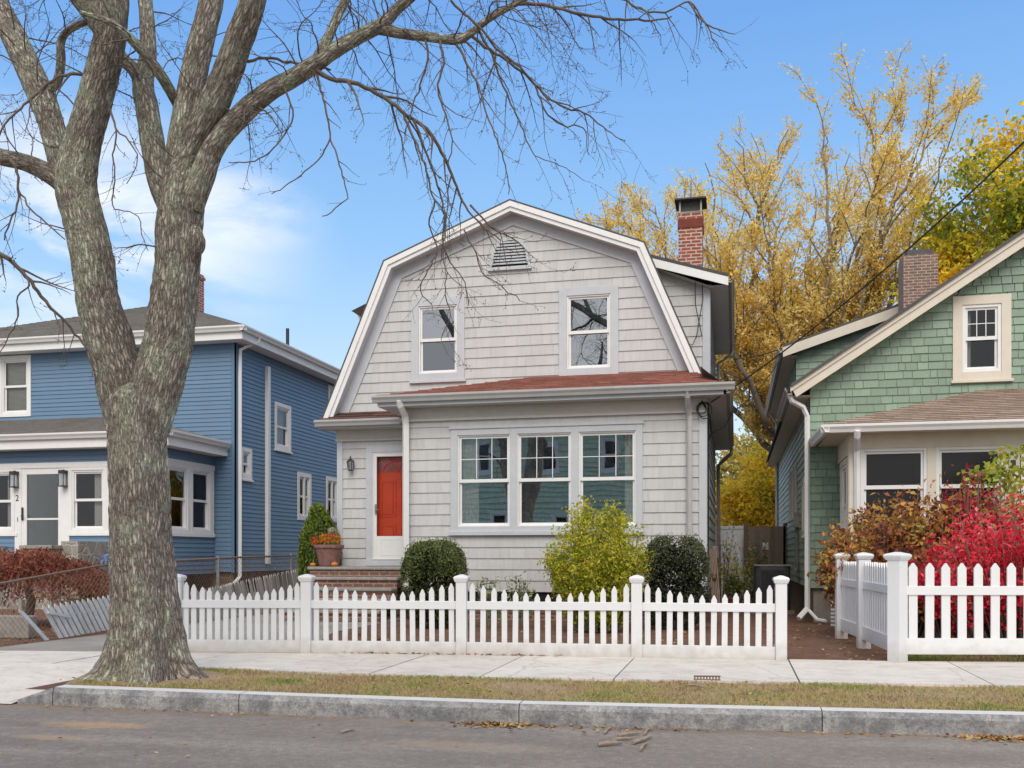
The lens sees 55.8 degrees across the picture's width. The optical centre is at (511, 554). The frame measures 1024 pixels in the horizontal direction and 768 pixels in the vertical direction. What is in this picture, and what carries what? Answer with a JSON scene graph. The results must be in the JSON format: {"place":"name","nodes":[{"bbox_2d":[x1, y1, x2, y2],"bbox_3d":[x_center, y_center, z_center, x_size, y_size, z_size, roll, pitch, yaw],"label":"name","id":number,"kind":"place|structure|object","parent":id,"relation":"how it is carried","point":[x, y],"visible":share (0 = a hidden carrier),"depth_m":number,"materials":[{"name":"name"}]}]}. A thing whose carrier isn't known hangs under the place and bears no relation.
{"place":"outdoors","nodes":[
{"label":"outdoors","id":0,"kind":"place"},
{"bbox_2d":[0,662,93,703],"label":"driveway apron","id":1,"kind":"object","parent":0,"point":[17,680],"visible":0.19,"depth_m":9.54,"materials":[{"name":"concrete"}]},
{"bbox_2d":[99,554,107,595],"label":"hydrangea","id":2,"kind":"object","parent":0,"point":[105,556],"visible":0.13,"depth_m":19.38,"materials":[{"name":"blue plant"}]},
{"bbox_2d":[0,612,399,650],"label":"driveway","id":3,"kind":"structure","parent":0,"point":[91,643],"depth_m":13.47,"materials":[{"name":"concrete"}]},
{"bbox_2d":[0,599,1005,712],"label":"yard","id":4,"kind":"structure","parent":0,"point":[811,645],"depth_m":13.90,"materials":[{"name":"brown soil"}]},
{"bbox_2d":[0,615,36,638],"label":"edging stone","id":5,"kind":"object","parent":4,"relation":"on","point":[5,621],"visible":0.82,"depth_m":13.52,"materials":[{"name":"grey stone"}]},
{"bbox_2d":[2,625,105,644],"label":"fallen leaves","id":6,"kind":"object","parent":4,"relation":"on","point":[43,632],"visible":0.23,"depth_m":14.03,"materials":[{"name":"brown plant"}]},
{"bbox_2d":[0,544,108,618],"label":"weeping maple","id":7,"kind":"object","parent":4,"relation":"on","point":[17,564],"visible":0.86,"depth_m":15.43,"materials":[{"name":"plant"}]},
{"bbox_2d":[18,595,109,640],"bbox_3d":[-5.999,0.833,14.245,0.080,0.635,3.494,0,0,13],"label":"broken picket panel","id":8,"kind":"object","parent":4,"relation":"on","point":[77,612],"visible":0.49,"depth_m":13.63,"materials":[{"name":"white wood"}]},
{"bbox_2d":[62,588,108,625],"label":"plant","id":9,"kind":"object","parent":4,"relation":"on","point":[89,596],"visible":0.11,"depth_m":15.84,"materials":[{"name":"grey plant"}]},
{"bbox_2d":[0,553,308,642],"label":"chain link fence","id":10,"kind":"object","parent":4,"relation":"on","point":[218,561],"visible":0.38,"depth_m":14.40,"materials":[{"name":"metal"}]},
{"bbox_2d":[0,274,339,608],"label":"clapboard house","id":11,"kind":"structure","parent":4,"relation":"on","point":[252,457],"depth_m":23.95,"materials":[{"name":"blue wood"}]},
{"bbox_2d":[0,355,30,416],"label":"window","id":12,"kind":"structure","parent":11,"relation":"in","point":[15,371],"depth_m":25.10,"materials":[{"name":"white paint"}]},
{"bbox_2d":[0,469,36,532],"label":"window","id":13,"kind":"structure","parent":11,"relation":"in","point":[7,495],"depth_m":22.98,"materials":[{"name":"white paint"}]},
{"bbox_2d":[21,468,62,553],"bbox_3d":[-10.817,-0.915,22.269,1.118,2.170,0.130,0,0,13],"label":"storm door","id":14,"kind":"structure","parent":11,"relation":"in","point":[29,471],"depth_m":22.36,"materials":[{"name":"white paint"}]},
{"bbox_2d":[69,467,105,532],"bbox_3d":[-9.557,-1.255,22.402,0.961,1.490,0.827,0,0,13],"label":"window","id":15,"kind":"structure","parent":11,"relation":"in","point":[87,485],"depth_m":22.14,"materials":[{"name":"white paint"}]},
{"bbox_2d":[169,471,174,525],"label":"window","id":16,"kind":"structure","parent":11,"relation":"in","point":[171,473],"depth_m":22.31,"materials":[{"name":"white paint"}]},
{"bbox_2d":[168,463,188,532],"bbox_3d":[-7.859,-1.290,22.207,0.477,1.560,0.900,0,0,13],"label":"window","id":17,"kind":"structure","parent":11,"relation":"in","point":[181,498],"depth_m":22.51,"materials":[{"name":"white paint"}]},
{"bbox_2d":[191,467,211,533],"bbox_3d":[-7.639,-1.290,23.162,0.477,1.560,0.900,0,0,13],"label":"window","id":18,"kind":"structure","parent":11,"relation":"in","point":[201,479],"depth_m":23.49,"materials":[{"name":"white paint"}]},
{"bbox_2d":[242,447,253,481],"bbox_3d":[-7.142,-2.270,24.248,1.157,1.100,0.860,0,0,13],"label":"window","id":19,"kind":"structure","parent":11,"relation":"in","point":[246,452],"depth_m":24.26,"materials":[{"name":"white paint"}]},
{"bbox_2d":[274,401,292,453],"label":"window","id":20,"kind":"structure","parent":11,"relation":"in","point":[282,412],"depth_m":26.33,"materials":[{"name":"white paint"}]},
{"bbox_2d":[297,472,311,519],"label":"window","id":21,"kind":"structure","parent":11,"relation":"in","point":[308,477],"depth_m":27.65,"materials":[{"name":"white paint"}]},
{"bbox_2d":[328,385,332,399],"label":"window","id":22,"kind":"structure","parent":11,"relation":"in","point":[330,388],"depth_m":29.03,"materials":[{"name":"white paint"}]},
{"bbox_2d":[326,476,336,521],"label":"window","id":23,"kind":"structure","parent":11,"relation":"in","point":[328,479],"depth_m":29.57,"materials":[{"name":"white paint"}]},
{"bbox_2d":[189,569,298,622],"bbox_3d":[-5.042,0.720,18.489,0.056,0.860,5.158,0,0,13],"label":"weathered picket fence","id":24,"kind":"object","parent":4,"relation":"on","point":[258,585],"visible":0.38,"depth_m":18.68,"materials":[{"name":"grey wood"}]},
{"bbox_2d":[296,501,342,585],"bbox_3d":[-3.795,0.057,19.092,0.941,2.256,0.905,0,0,13],"label":"arborvitae","id":25,"kind":"object","parent":4,"relation":"on","point":[304,560],"visible":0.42,"depth_m":18.87,"materials":[{"name":"green plant"}]},
{"bbox_2d":[398,536,469,627],"bbox_3d":[-1.251,0.437,15.573,1.116,1.502,1.056,0,0,13],"label":"boxwood shrub","id":26,"kind":"object","parent":4,"relation":"on","point":[438,559],"visible":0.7,"depth_m":15.29,"materials":[{"name":"green plant"}]},
{"bbox_2d":[475,576,510,628],"bbox_3d":[-0.326,0.752,15.298,0.499,0.841,0.600,0,0,-28],"label":"plant","id":27,"kind":"object","parent":4,"relation":"on","point":[488,613],"visible":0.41,"depth_m":15.36,"materials":[{"name":"green plant"}]},
{"bbox_2d":[278,182,734,622],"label":"shingled house","id":28,"kind":"structure","parent":4,"relation":"on","point":[596,379],"depth_m":18.16,"materials":[{"name":"grey paint"}]},
{"bbox_2d":[310,527,343,566],"bbox_3d":[-3.494,-0.162,18.450,0.589,0.763,0.576,0,0,-33],"label":"planter pot","id":29,"kind":"object","parent":28,"relation":"on","point":[327,555],"visible":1,"depth_m":18.29,"materials":[{"name":"orange ceramic"}]},
{"bbox_2d":[372,452,402,559],"bbox_3d":[-2.278,-0.965,18.962,0.970,2.110,0.113,0,0,13],"label":"storm door","id":30,"kind":"structure","parent":28,"relation":"in","point":[383,547],"depth_m":19.04,"materials":[{"name":"white paint"}]},
{"bbox_2d":[377,456,402,535],"bbox_3d":[-2.246,-0.985,19.100,1.050,2.150,0.110,0,0,13],"label":"front door","id":31,"kind":"structure","parent":28,"relation":"in","point":[389,469],"depth_m":19.12,"materials":[{"name":"red paint"}]},
{"bbox_2d":[409,296,465,383],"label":"window","id":32,"kind":"structure","parent":28,"relation":"in","point":[430,363],"depth_m":18.86,"materials":[{"name":"grey paint"}]},
{"bbox_2d":[458,434,542,526],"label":"window","id":33,"kind":"structure","parent":28,"relation":"in","point":[481,458],"depth_m":17.71,"materials":[{"name":"white paint"}]},
{"bbox_2d":[505,432,598,525],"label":"window","id":34,"kind":"structure","parent":28,"relation":"in","point":[554,479],"depth_m":18.55,"materials":[{"name":"clear glass"}]},
{"bbox_2d":[559,285,618,377],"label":"window","id":35,"kind":"structure","parent":28,"relation":"in","point":[588,316],"depth_m":18.22,"materials":[{"name":"grey paint"}]},
{"bbox_2d":[566,430,635,524],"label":"window","id":36,"kind":"structure","parent":28,"relation":"in","point":[617,449],"depth_m":17.28,"materials":[{"name":"white paint"}]},
{"bbox_2d":[730,354,782,413],"bbox_3d":[4.942,-3.481,19.386,0.018,1.679,3.020,0,0,35],"label":"overhead cable","id":37,"kind":"object","parent":28,"relation":"attached to","point":[759,387],"visible":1,"depth_m":19.43,"materials":[{"name":"black rubber"}]},
{"bbox_2d":[733,348,781,359],"bbox_3d":[5.636,-4.641,22.355,0.021,0.438,3.268,0,0,-5],"label":"overhead cable","id":38,"kind":"object","parent":28,"relation":"attached to","point":[757,355],"visible":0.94,"depth_m":22.24,"materials":[{"name":"black rubber"}]},
{"bbox_2d":[711,141,1023,402],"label":"overhead cable","id":39,"kind":"object","parent":28,"relation":"attached to","point":[966,196],"visible":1,"depth_m":13.45,"materials":[{"name":"black rubber"}]},
{"bbox_2d":[504,571,535,628],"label":"plant","id":40,"kind":"object","parent":4,"relation":"on","point":[520,612],"visible":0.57,"depth_m":15.31,"materials":[{"name":"green plant"}]},
{"bbox_2d":[358,623,710,644],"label":"fallen leaves","id":41,"kind":"object","parent":4,"relation":"on","point":[541,635],"visible":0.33,"depth_m":14.09,"materials":[{"name":"brown plant"}]},
{"bbox_2d":[537,495,655,631],"bbox_3d":[1.302,0.115,14.681,1.805,2.080,1.459,0,0,13],"label":"lime shrub","id":42,"kind":"object","parent":4,"relation":"on","point":[618,567],"visible":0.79,"depth_m":14.46,"materials":[{"name":"green plant"}]},
{"bbox_2d":[641,532,711,628],"bbox_3d":[2.593,0.404,15.302,1.181,1.560,1.092,0,0,13],"label":"yew shrub","id":43,"kind":"object","parent":4,"relation":"on","point":[691,568],"visible":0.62,"depth_m":15.04,"materials":[{"name":"green plant"}]},
{"bbox_2d":[710,548,721,622],"bbox_3d":[3.512,0.521,16.813,0.324,1.302,0.192,0,0,-44],"label":"stake bundle","id":44,"kind":"object","parent":4,"relation":"on","point":[714,567],"visible":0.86,"depth_m":16.84,"materials":[{"name":"brown wood"}]},
{"bbox_2d":[712,525,737,602],"bbox_3d":[4.884,0.232,23.128,1.057,1.880,0.711,0,0,13],"label":"plant","id":45,"kind":"object","parent":4,"relation":"on","point":[723,555],"visible":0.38,"depth_m":23.07,"materials":[{"name":"green plant"}]},
{"bbox_2d":[709,526,743,598],"bbox_3d":[5.384,0.190,24.943,1.170,1.880,0.070,0,0,13],"label":"vinyl panel fence","id":46,"kind":"object","parent":4,"relation":"on","point":[738,534],"visible":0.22,"depth_m":24.86,"materials":[{"name":"grey plastic"}]},
{"bbox_2d":[724,575,743,602],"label":"plant","id":47,"kind":"object","parent":4,"relation":"on","point":[731,587],"visible":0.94,"depth_m":20.68,"materials":[{"name":"plant"}]},
{"bbox_2d":[718,540,756,596],"bbox_3d":[5.202,0.383,22.416,0.904,1.578,0.749,0,0,13],"label":"plant","id":48,"kind":"object","parent":4,"relation":"on","point":[736,568],"visible":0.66,"depth_m":22.34,"materials":[{"name":"green plant"}]},
{"bbox_2d":[715,419,767,539],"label":"deciduous tree","id":49,"kind":"object","parent":4,"relation":"on","point":[732,460],"visible":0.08,"depth_m":51.04,"materials":[{"name":"yellow plant"}]},
{"bbox_2d":[715,437,774,532],"bbox_3d":[10.627,-2.256,38.989,6.062,7.291,4.913,0,0,13],"label":"deciduous tree","id":50,"kind":"object","parent":4,"relation":"on","point":[753,505],"visible":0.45,"depth_m":38.35,"materials":[{"name":"yellow plant"}]},
{"bbox_2d":[740,572,753,602],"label":"plant","id":51,"kind":"object","parent":4,"relation":"on","point":[746,587],"visible":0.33,"depth_m":21.54,"materials":[{"name":"green plant"}]},
{"bbox_2d":[743,535,773,577],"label":"plant","id":52,"kind":"object","parent":4,"relation":"on","point":[759,557],"visible":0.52,"depth_m":23.88,"materials":[{"name":"green plant"}]},
{"bbox_2d":[744,523,786,597],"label":"wooden gate","id":53,"kind":"structure","parent":4,"relation":"on","point":[776,541],"depth_m":24.18,"materials":[{"name":"wood"}]},
{"bbox_2d":[751,564,794,613],"bbox_3d":[5.268,0.688,19.618,0.840,0.985,0.840,0,0,13],"label":"air conditioner","id":54,"kind":"object","parent":4,"relation":"on","point":[764,575],"visible":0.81,"depth_m":19.29,"materials":[{"name":"grey metal"}]},
{"bbox_2d":[570,34,1005,451],"bbox_3d":[8.724,-7.634,31.476,12.809,17.990,8.957,0,0,13],"label":"deciduous tree","id":55,"kind":"object","parent":4,"relation":"on","point":[777,324],"visible":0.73,"depth_m":30.08,"materials":[{"name":"yellow plant"}]},
{"bbox_2d":[765,254,885,366],"bbox_3d":[10.775,-4.497,32.673,4.138,11.695,5.153,0,0,-19],"label":"deciduous tree","id":56,"kind":"object","parent":4,"relation":"on","point":[830,300],"visible":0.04,"depth_m":32.28,"materials":[{"name":"yellow plant"}]},
{"bbox_2d":[763,619,992,659],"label":"fallen leaves","id":57,"kind":"object","parent":4,"relation":"on","point":[827,639],"visible":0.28,"depth_m":12.36,"materials":[{"name":"brown plant"}]},
{"bbox_2d":[807,484,972,637],"bbox_3d":[5.450,0.079,13.730,2.436,2.193,1.516,0,0,13],"label":"oakleaf shrub","id":58,"kind":"object","parent":4,"relation":"on","point":[880,545],"visible":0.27,"depth_m":13.49,"materials":[{"name":"brown plant"}]},
{"bbox_2d":[764,229,1023,625],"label":"shingled house","id":59,"kind":"structure","parent":4,"relation":"on","point":[921,381],"depth_m":16.27,"materials":[{"name":"green paint"}]},
{"bbox_2d":[787,470,791,522],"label":"window","id":60,"kind":"structure","parent":59,"relation":"in","point":[789,474],"depth_m":22.86,"materials":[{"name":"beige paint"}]},
{"bbox_2d":[790,466,793,520],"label":"window","id":61,"kind":"structure","parent":59,"relation":"in","point":[792,469],"depth_m":21.74,"materials":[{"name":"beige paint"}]},
{"bbox_2d":[792,461,797,518],"bbox_3d":[6.026,-1.357,20.444,0.155,1.185,0.810,0,0,13],"label":"window","id":62,"kind":"structure","parent":59,"relation":"in","point":[795,465],"depth_m":20.67,"materials":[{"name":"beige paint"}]},
{"bbox_2d":[800,476,804,537],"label":"window","id":63,"kind":"structure","parent":59,"relation":"in","point":[803,479],"depth_m":17.89,"materials":[{"name":"beige paint"}]},
{"bbox_2d":[840,457,846,541],"bbox_3d":[5.477,-0.825,15.823,0.125,1.450,1.000,0,0,13],"label":"window","id":64,"kind":"structure","parent":59,"relation":"in","point":[843,465],"depth_m":16.18,"materials":[{"name":"beige paint"}]},
{"bbox_2d":[861,447,926,544],"bbox_3d":[5.903,-0.875,14.990,0.962,1.552,0.112,0,0,13],"label":"window","id":65,"kind":"structure","parent":59,"relation":"in","point":[883,470],"depth_m":14.99,"materials":[{"name":"white paint"}]},
{"bbox_2d":[936,445,1004,529],"bbox_3d":[6.965,-0.875,14.745,0.962,1.552,0.112,0,0,13],"label":"window","id":66,"kind":"structure","parent":59,"relation":"in","point":[958,457],"depth_m":14.77,"materials":[{"name":"white paint"}]},
{"bbox_2d":[951,291,1014,383],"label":"window","id":67,"kind":"structure","parent":59,"relation":"in","point":[981,323],"depth_m":16.19,"materials":[{"name":"beige paint"}]},
{"bbox_2d":[1020,453,1023,524],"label":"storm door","id":68,"kind":"structure","parent":59,"relation":"in","point":[1021,477],"depth_m":14.53,"materials":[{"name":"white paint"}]},
{"bbox_2d":[832,552,1023,662],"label":"picket fence","id":69,"kind":"object","parent":4,"relation":"on","point":[876,603],"visible":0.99,"depth_m":10.28,"materials":[{"name":"white wood"}]},
{"bbox_2d":[881,101,1023,306],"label":"deciduous tree","id":70,"kind":"object","parent":4,"relation":"on","point":[957,249],"visible":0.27,"depth_m":26.90,"materials":[{"name":"yellow plant"}]},
{"bbox_2d":[902,472,1007,637],"bbox_3d":[6.086,0.005,13.397,1.634,2.340,1.362,0,0,13],"label":"oakleaf shrub","id":71,"kind":"object","parent":4,"relation":"on","point":[937,632],"visible":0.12,"depth_m":13.26,"materials":[{"name":"red plant"}]},
{"bbox_2d":[908,486,1023,637],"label":"burning bush","id":72,"kind":"object","parent":4,"relation":"on","point":[1000,556],"visible":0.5,"depth_m":11.66,"materials":[{"name":"red plant"}]},
{"bbox_2d":[956,444,1023,539],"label":"climbing vine","id":73,"kind":"object","parent":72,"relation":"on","point":[989,471],"visible":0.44,"depth_m":13.88,"materials":[{"name":"green plant"}]},
{"bbox_2d":[908,654,1023,661],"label":"yard grass","id":74,"kind":"structure","parent":4,"relation":"on","point":[969,658],"depth_m":10.66,"materials":[{"name":"plant"}]},
{"bbox_2d":[925,463,1022,636],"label":"maroon shrub","id":75,"kind":"object","parent":4,"relation":"on","point":[980,502],"visible":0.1,"depth_m":13.22,"materials":[{"name":"red plant"}]},
{"bbox_2d":[1007,503,1023,557],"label":"plant","id":76,"kind":"object","parent":4,"relation":"on","point":[1021,509],"visible":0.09,"depth_m":12.86,"materials":[{"name":"plant"}]},
{"bbox_2d":[0,703,1023,767],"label":"road","id":77,"kind":"structure","parent":0,"point":[97,737],"depth_m":6.61,"materials":[{"name":"grey asphalt"}]},
{"bbox_2d":[339,727,354,733],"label":"fallen twig","id":78,"kind":"object","parent":77,"relation":"on","point":[345,730],"visible":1,"depth_m":7.09,"materials":[{"name":"brown wood"}]},
{"bbox_2d":[0,705,1023,755],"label":"fallen leaves","id":79,"kind":"object","parent":77,"relation":"on","point":[1000,738],"visible":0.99,"depth_m":7.17,"materials":[{"name":"brown plant"}]},
{"bbox_2d":[17,685,1023,735],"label":"kerb","id":80,"kind":"structure","parent":77,"relation":"on","point":[836,719],"depth_m":7.41,"materials":[{"name":"concrete"}]},
{"bbox_2d":[597,740,622,745],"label":"fallen twig","id":81,"kind":"object","parent":77,"relation":"on","point":[603,743],"visible":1,"depth_m":6.57,"materials":[{"name":"brown wood"}]},
{"bbox_2d":[611,736,632,740],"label":"fallen twig","id":82,"kind":"object","parent":77,"relation":"on","point":[620,738],"visible":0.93,"depth_m":6.76,"materials":[{"name":"brown wood"}]},
{"bbox_2d":[617,730,640,736],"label":"fallen twig","id":83,"kind":"object","parent":77,"relation":"on","point":[626,733],"visible":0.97,"depth_m":6.92,"materials":[{"name":"brown wood"}]},
{"bbox_2d":[632,735,652,743],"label":"fallen twig","id":84,"kind":"object","parent":77,"relation":"on","point":[641,739],"visible":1,"depth_m":6.69,"materials":[{"name":"brown wood"}]},
{"bbox_2d":[639,742,648,750],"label":"fallen twig","id":85,"kind":"object","parent":77,"relation":"on","point":[642,746],"visible":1,"depth_m":6.46,"materials":[{"name":"brown wood"}]},
{"bbox_2d":[0,651,1023,687],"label":"sidewalk","id":86,"kind":"structure","parent":0,"point":[921,673],"depth_m":9.78,"materials":[{"name":"concrete"}]},
{"bbox_2d":[351,651,555,655],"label":"fallen leaves","id":87,"kind":"object","parent":86,"relation":"on","point":[441,653],"visible":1,"depth_m":11.05,"materials":[{"name":"brown plant"}]},
{"bbox_2d":[177,574,789,659],"bbox_3d":[-0.511,0.701,11.010,7.102,0.959,0.274,0,0,8],"label":"picket fence","id":88,"kind":"object","parent":86,"relation":"on","point":[303,603],"visible":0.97,"depth_m":11.01,"materials":[{"name":"white wood"}]},
{"bbox_2d":[694,675,720,680],"bbox_3d":[1.775,1.121,8.806,0.240,0.057,0.014,0,0,13],"label":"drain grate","id":89,"kind":"object","parent":86,"relation":"on","point":[709,676],"visible":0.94,"depth_m":8.80,"materials":[{"name":"metal"}]},
{"bbox_2d":[0,0,1023,552],"label":"sky","id":90,"kind":"structure","parent":0,"point":[271,264],"materials":[{"name":"blue"}]},
{"bbox_2d":[65,666,1023,711],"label":"verge","id":91,"kind":"structure","parent":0,"point":[530,685],"depth_m":8.27,"materials":[{"name":"plant"}]},
{"bbox_2d":[0,0,758,684],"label":"street tree","id":92,"kind":"object","parent":91,"relation":"on","point":[140,392],"visible":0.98,"depth_m":9.03,"materials":[{"name":"brown plant"}]},
{"bbox_2d":[60,671,1011,705],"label":"fallen leaves","id":93,"kind":"object","parent":91,"relation":"on","point":[570,685],"visible":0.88,"depth_m":8.31,"materials":[{"name":"brown plant"}]},
{"bbox_2d":[687,684,705,688],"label":"fallen twig","id":94,"kind":"object","parent":91,"relation":"on","point":[697,685],"visible":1,"depth_m":8.32,"materials":[{"name":"brown wood"}]}
]}

